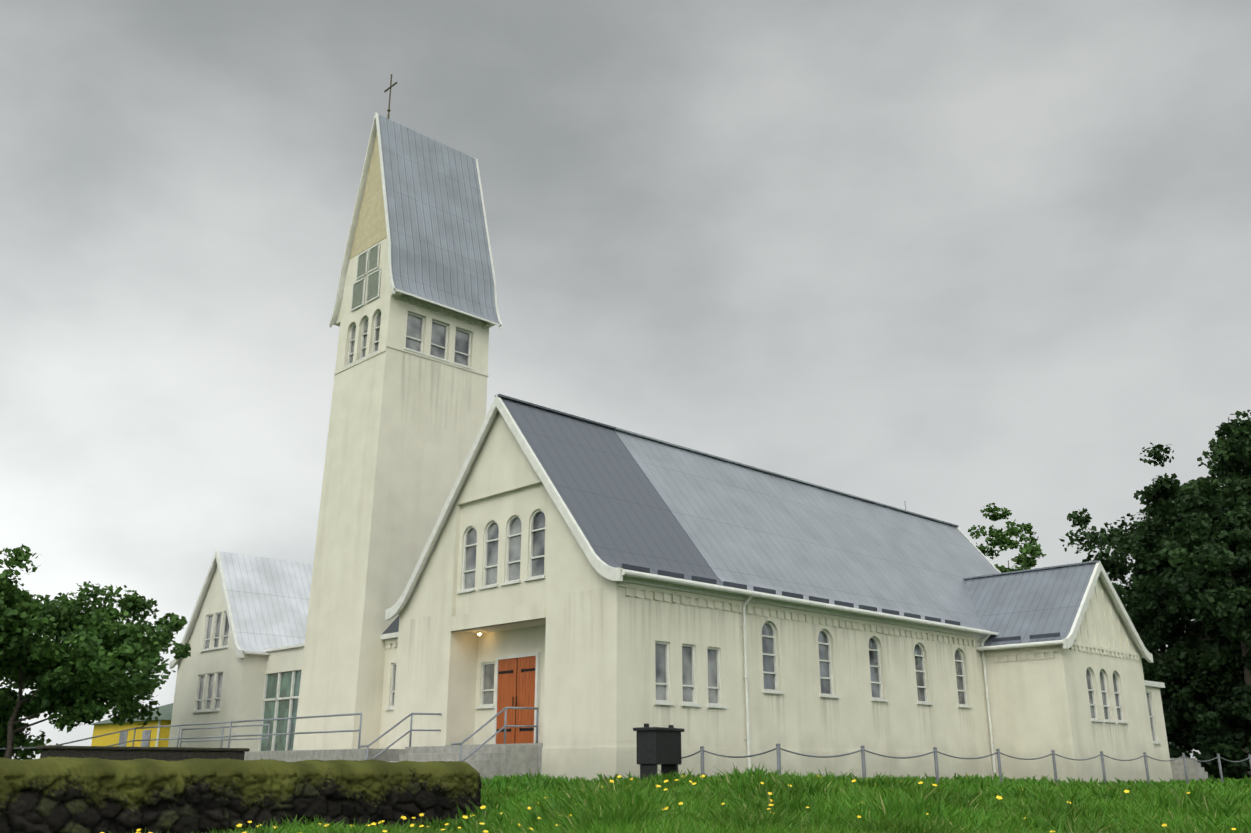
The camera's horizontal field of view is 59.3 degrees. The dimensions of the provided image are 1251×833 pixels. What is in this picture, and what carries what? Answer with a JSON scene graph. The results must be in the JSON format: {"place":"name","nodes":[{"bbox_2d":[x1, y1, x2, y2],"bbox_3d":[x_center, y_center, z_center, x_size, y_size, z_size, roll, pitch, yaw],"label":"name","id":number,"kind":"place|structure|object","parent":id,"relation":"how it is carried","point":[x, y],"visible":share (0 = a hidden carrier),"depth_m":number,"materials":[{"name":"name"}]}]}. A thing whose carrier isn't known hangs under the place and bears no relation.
{"place":"outdoors","nodes":[
{"label":"outdoors","id":0,"kind":"place"},
{"bbox_2d":[400,358,470,423],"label":"wall stains","id":1,"kind":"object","parent":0,"point":[431,390],"depth_m":39.58,"materials":[{"name":"grey paint"}]},
{"bbox_2d":[0,0,1250,758],"label":"sky","id":2,"kind":"structure","parent":0,"point":[947,260],"materials":[{"name":"grey"}]},
{"bbox_2d":[109,760,1250,832],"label":"grass","id":3,"kind":"structure","parent":0,"point":[827,799],"depth_m":10.92,"materials":[{"name":"green plant"}]},
{"bbox_3d":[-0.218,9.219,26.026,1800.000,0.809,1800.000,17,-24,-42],"label":"terrain","id":4,"kind":"structure","parent":0,"visible":0},
{"bbox_2d":[0,543,190,759],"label":"tree","id":5,"kind":"object","parent":4,"relation":"on","point":[85,689],"depth_m":41.61,"materials":[{"name":"green plant"}]},
{"bbox_2d":[88,703,172,746],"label":"yellow house","id":6,"kind":"structure","parent":4,"relation":"on","point":[109,726],"depth_m":57.03,"materials":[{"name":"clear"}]},
{"bbox_2d":[36,745,249,760],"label":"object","id":7,"kind":"object","parent":4,"relation":"on","point":[133,753],"visible":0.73,"depth_m":25.47,"materials":[{"name":"stone"}]},
{"bbox_2d":[168,567,266,750],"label":"annex walls","id":8,"kind":"structure","parent":4,"relation":"on","point":[242,689],"depth_m":46.88,"materials":[{"name":"paint"}]},
{"bbox_2d":[0,756,481,832],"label":"stone wall","id":9,"kind":"structure","parent":4,"relation":"on","point":[56,794],"depth_m":13.14,"materials":[{"name":"stone"}]},
{"bbox_2d":[258,643,304,750],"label":"glass link","id":10,"kind":"object","parent":4,"relation":"on","point":[283,668],"visible":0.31,"depth_m":44.81,"materials":[{"name":"glass"}]},
{"bbox_2d":[379,638,397,748],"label":"link walls","id":11,"kind":"structure","parent":4,"relation":"on","point":[385,740],"depth_m":35.31,"materials":[{"name":"paint"}]},
{"bbox_2d":[293,289,488,749],"bbox_3d":[-8.188,4.735,39.297,4.770,17.800,3.780,17,-24,-42],"label":"tower shaft","id":12,"kind":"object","parent":4,"relation":"on","point":[391,473],"visible":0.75,"depth_m":38.11,"materials":[{"name":"paint"}]},
{"bbox_2d":[244,744,537,779],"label":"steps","id":13,"kind":"structure","parent":4,"relation":"on","point":[487,761],"depth_m":29.02,"materials":[{"name":"concrete"}]},
{"bbox_2d":[0,707,537,761],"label":"handrails","id":14,"kind":"object","parent":13,"relation":"on","point":[410,731],"visible":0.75,"depth_m":32.83,"materials":[{"name":"grey metal"}]},
{"bbox_2d":[633,723,683,779],"bbox_3d":[0.725,7.482,23.524,0.600,1.730,1.200,-12,-21,32],"label":"floodlight box","id":15,"kind":"object","parent":4,"relation":"on","point":[657,746],"visible":0.71,"depth_m":23.32,"materials":[{"name":"metal"}]},
{"bbox_2d":[100,775,1235,832],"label":"meadow flowers","id":16,"kind":"object","parent":4,"relation":"on","point":[666,808],"visible":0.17,"depth_m":12.20,"materials":[{"name":"yellow plant"}]},
{"bbox_2d":[391,412,991,753],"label":"nave walls","id":17,"kind":"structure","parent":4,"relation":"on","point":[607,698],"depth_m":31.64,"materials":[{"name":"paint"}]},
{"bbox_2d":[409,588,602,677],"bbox_3d":[-3.643,6.457,30.592,0.001,2.400,8.800,17,-24,-42],"label":"stain","id":18,"kind":"object","parent":17,"relation":"on","point":[564,629],"visible":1,"depth_m":28.47,"materials":[{"name":"grey paint"}]},
{"bbox_2d":[169,112,1152,668],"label":"roofs","id":19,"kind":"structure","parent":17,"relation":"on","point":[631,500],"depth_m":39.74,"materials":[{"name":"grey metal"}]},
{"bbox_2d":[620,599,981,698],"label":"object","id":20,"kind":"object","parent":19,"relation":"hanging from","point":[798,642],"visible":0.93,"depth_m":31.49,"materials":[{"name":"grey paint"}]},
{"bbox_2d":[192,310,1208,782],"bbox_3d":[1.365,4.692,38.296,20.847,17.270,41.901,78,-79,-72],"label":"building trim","id":21,"kind":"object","parent":4,"relation":"on","point":[516,680],"visible":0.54,"depth_m":32.06,"materials":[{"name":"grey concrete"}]},
{"bbox_2d":[769,697,971,751],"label":"wall stains","id":22,"kind":"object","parent":21,"relation":"attached to","point":[874,714],"visible":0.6,"depth_m":34.23,"materials":[{"name":"grey paint"}]},
{"bbox_2d":[334,74,1141,771],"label":"trims","id":23,"kind":"object","parent":4,"relation":"on","point":[368,278],"visible":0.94,"depth_m":38.36,"materials":[{"name":"paint"}]},
{"bbox_2d":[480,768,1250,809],"bbox_3d":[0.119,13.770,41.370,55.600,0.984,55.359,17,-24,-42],"label":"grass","id":24,"kind":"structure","parent":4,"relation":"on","point":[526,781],"depth_m":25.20,"materials":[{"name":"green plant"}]},
{"bbox_2d":[681,743,1250,783],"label":"chain fence","id":25,"kind":"object","parent":4,"relation":"on","point":[863,750],"visible":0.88,"depth_m":25.54,"materials":[{"name":"grey metal"}]},
{"bbox_2d":[968,503,1045,572],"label":"tree","id":26,"kind":"object","parent":4,"relation":"on","point":[1001,540],"depth_m":60.18,"materials":[{"name":"green plant"}]},
{"bbox_2d":[984,578,1154,754],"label":"transept walls","id":27,"kind":"structure","parent":4,"relation":"on","point":[1038,705],"depth_m":38.49,"materials":[{"name":"paint"}]},
{"bbox_2d":[1060,442,1248,779],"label":"tree","id":28,"kind":"object","parent":4,"relation":"on","point":[1114,567],"depth_m":70.70,"materials":[{"name":"green plant"}]},
{"bbox_2d":[1144,680,1172,782],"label":"wall","id":29,"kind":"structure","parent":4,"relation":"on","point":[1161,750],"depth_m":43.03,"materials":[{"name":"paint"}]},
{"bbox_2d":[1112,473,1250,779],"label":"tree","id":30,"kind":"object","parent":4,"relation":"on","point":[1152,583],"depth_m":54.86,"materials":[{"name":"green plant"}]},
{"bbox_2d":[1159,506,1250,779],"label":"tree","id":31,"kind":"object","parent":4,"relation":"on","point":[1218,562],"depth_m":49.45,"materials":[{"name":"green plant"}]},
{"bbox_2d":[1162,643,1250,772],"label":"shrub","id":32,"kind":"object","parent":4,"relation":"on","point":[1230,700],"visible":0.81,"depth_m":50.93,"materials":[{"name":"green plant"}]},
{"bbox_2d":[1167,409,1250,648],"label":"tree","id":33,"kind":"object","parent":4,"relation":"on","point":[1233,453],"depth_m":55.84,"materials":[{"name":"green plant"}]},
{"bbox_2d":[1177,422,1250,517],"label":"tree","id":34,"kind":"object","parent":4,"relation":"on","point":[1222,431],"depth_m":62.01,"materials":[{"name":"green plant"}]},
{"bbox_2d":[1221,521,1249,645],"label":"tree","id":35,"kind":"object","parent":4,"relation":"on","point":[1236,642],"visible":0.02,"depth_m":51.90,"materials":[{"name":"green plant"}]}
]}

